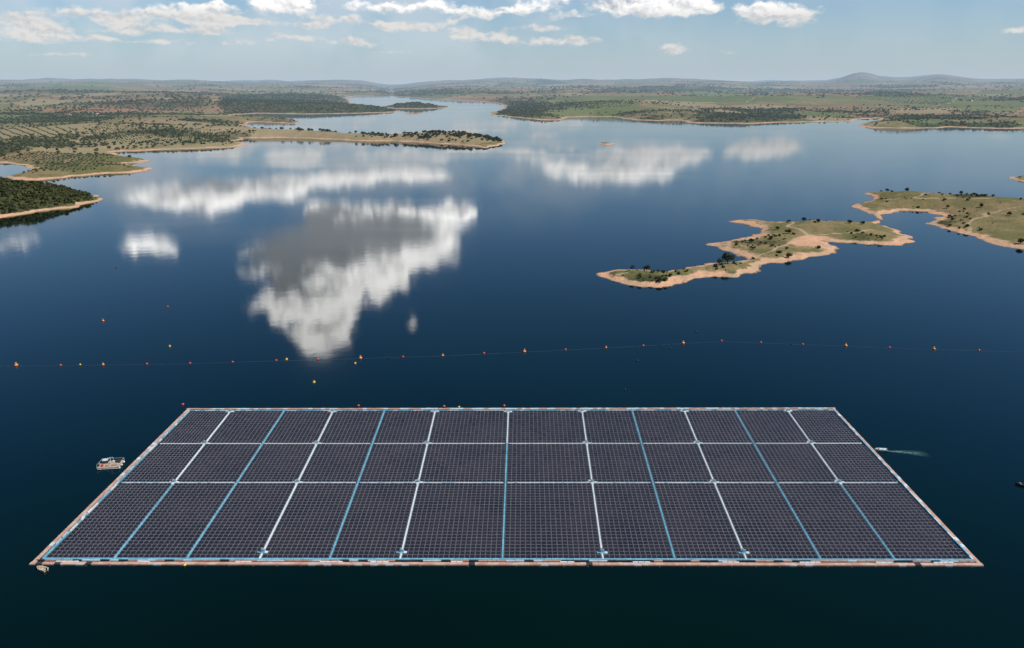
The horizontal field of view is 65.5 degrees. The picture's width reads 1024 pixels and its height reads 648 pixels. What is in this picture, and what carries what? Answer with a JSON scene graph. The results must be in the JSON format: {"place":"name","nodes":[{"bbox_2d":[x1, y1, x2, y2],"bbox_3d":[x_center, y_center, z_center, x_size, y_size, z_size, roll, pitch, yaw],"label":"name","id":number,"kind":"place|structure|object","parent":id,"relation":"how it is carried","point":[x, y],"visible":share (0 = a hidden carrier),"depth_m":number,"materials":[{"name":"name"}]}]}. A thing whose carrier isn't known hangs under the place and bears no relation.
{"place":"outdoors","nodes":[
{"label":"outdoors","id":0,"kind":"place"},
{"bbox_2d":[0,84,1023,647],"bbox_3d":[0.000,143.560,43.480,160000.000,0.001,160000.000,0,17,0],"label":"lake water","id":1,"kind":"structure","parent":0,"point":[254,258],"depth_m":491.99,"materials":[{"name":"blue liquid"}]},
{"bbox_2d":[37,565,48,571],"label":"dinghy","id":2,"kind":"object","parent":1,"relation":"on","point":[42,568],"visible":1,"depth_m":256.12,"materials":[{"name":"beige plastic"}]},
{"bbox_2d":[96,457,124,468],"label":"work barge","id":3,"kind":"object","parent":1,"relation":"on","point":[105,463],"visible":1,"depth_m":325.35,"materials":[{"name":"brown wood"}]},
{"bbox_2d":[29,407,983,567],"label":"floating solar array","id":4,"kind":"object","parent":1,"relation":"on","point":[184,478],"visible":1,"depth_m":301.98,"materials":[{"name":"black glass"}]},
{"bbox_2d":[64,342,1006,365],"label":"buoy line","id":5,"kind":"object","parent":1,"relation":"on","point":[515,352],"visible":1,"depth_m":461.87,"materials":[{"name":"plastic"}]},
{"bbox_2d":[875,448,888,450],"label":"motor boat","id":6,"kind":"object","parent":1,"relation":"on","point":[881,449],"visible":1,"depth_m":339.43,"materials":[{"name":"white plastic"}]},
{"bbox_2d":[0,72,1023,287],"bbox_3d":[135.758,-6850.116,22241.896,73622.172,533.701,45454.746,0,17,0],"label":"terrain","id":7,"kind":"structure","parent":0,"point":[1004,229],"depth_m":3535.88,"materials":[{"name":"green plant"}]},
{"bbox_2d":[260,127,501,140],"bbox_3d":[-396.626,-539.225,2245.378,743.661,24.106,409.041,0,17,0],"label":"spit trees","id":8,"kind":"object","parent":7,"relation":"on","point":[456,133],"visible":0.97,"depth_m":2164.28,"materials":[{"name":"green plant"}]},
{"bbox_2d":[0,92,977,172],"bbox_3d":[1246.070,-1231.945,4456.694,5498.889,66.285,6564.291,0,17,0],"label":"olive grove","id":9,"kind":"object","parent":7,"relation":"on","point":[91,154],"visible":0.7,"depth_m":2044.55,"materials":[{"name":"green plant"}]},
{"bbox_2d":[0,99,1021,165],"bbox_3d":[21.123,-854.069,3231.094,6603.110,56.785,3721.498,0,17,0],"label":"woodland trees","id":10,"kind":"object","parent":7,"relation":"on","point":[513,109],"visible":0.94,"depth_m":3321.09,"materials":[{"name":"green plant"}]},
{"bbox_2d":[0,77,1023,106],"bbox_3d":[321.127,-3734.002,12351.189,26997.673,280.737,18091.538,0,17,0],"label":"distant woodland","id":11,"kind":"object","parent":7,"relation":"on","point":[289,94],"visible":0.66,"depth_m":7809.45,"materials":[{"name":"green plant"}]},
{"bbox_2d":[0,161,1023,281],"bbox_3d":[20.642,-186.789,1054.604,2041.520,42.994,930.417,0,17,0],"label":"scrub vegetation","id":12,"kind":"object","parent":7,"relation":"on","point":[50,187],"visible":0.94,"depth_m":997.00,"materials":[{"name":"green plant"}]},
{"bbox_2d":[721,252,734,262],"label":"oak tree","id":13,"kind":"object","parent":7,"relation":"on","point":[727,257],"visible":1,"depth_m":676.60,"materials":[{"name":"green plant"}]},
{"bbox_2d":[0,0,1023,83],"label":"sky","id":14,"kind":"structure","parent":0,"point":[376,41],"materials":[{"name":"blue"}]}
]}

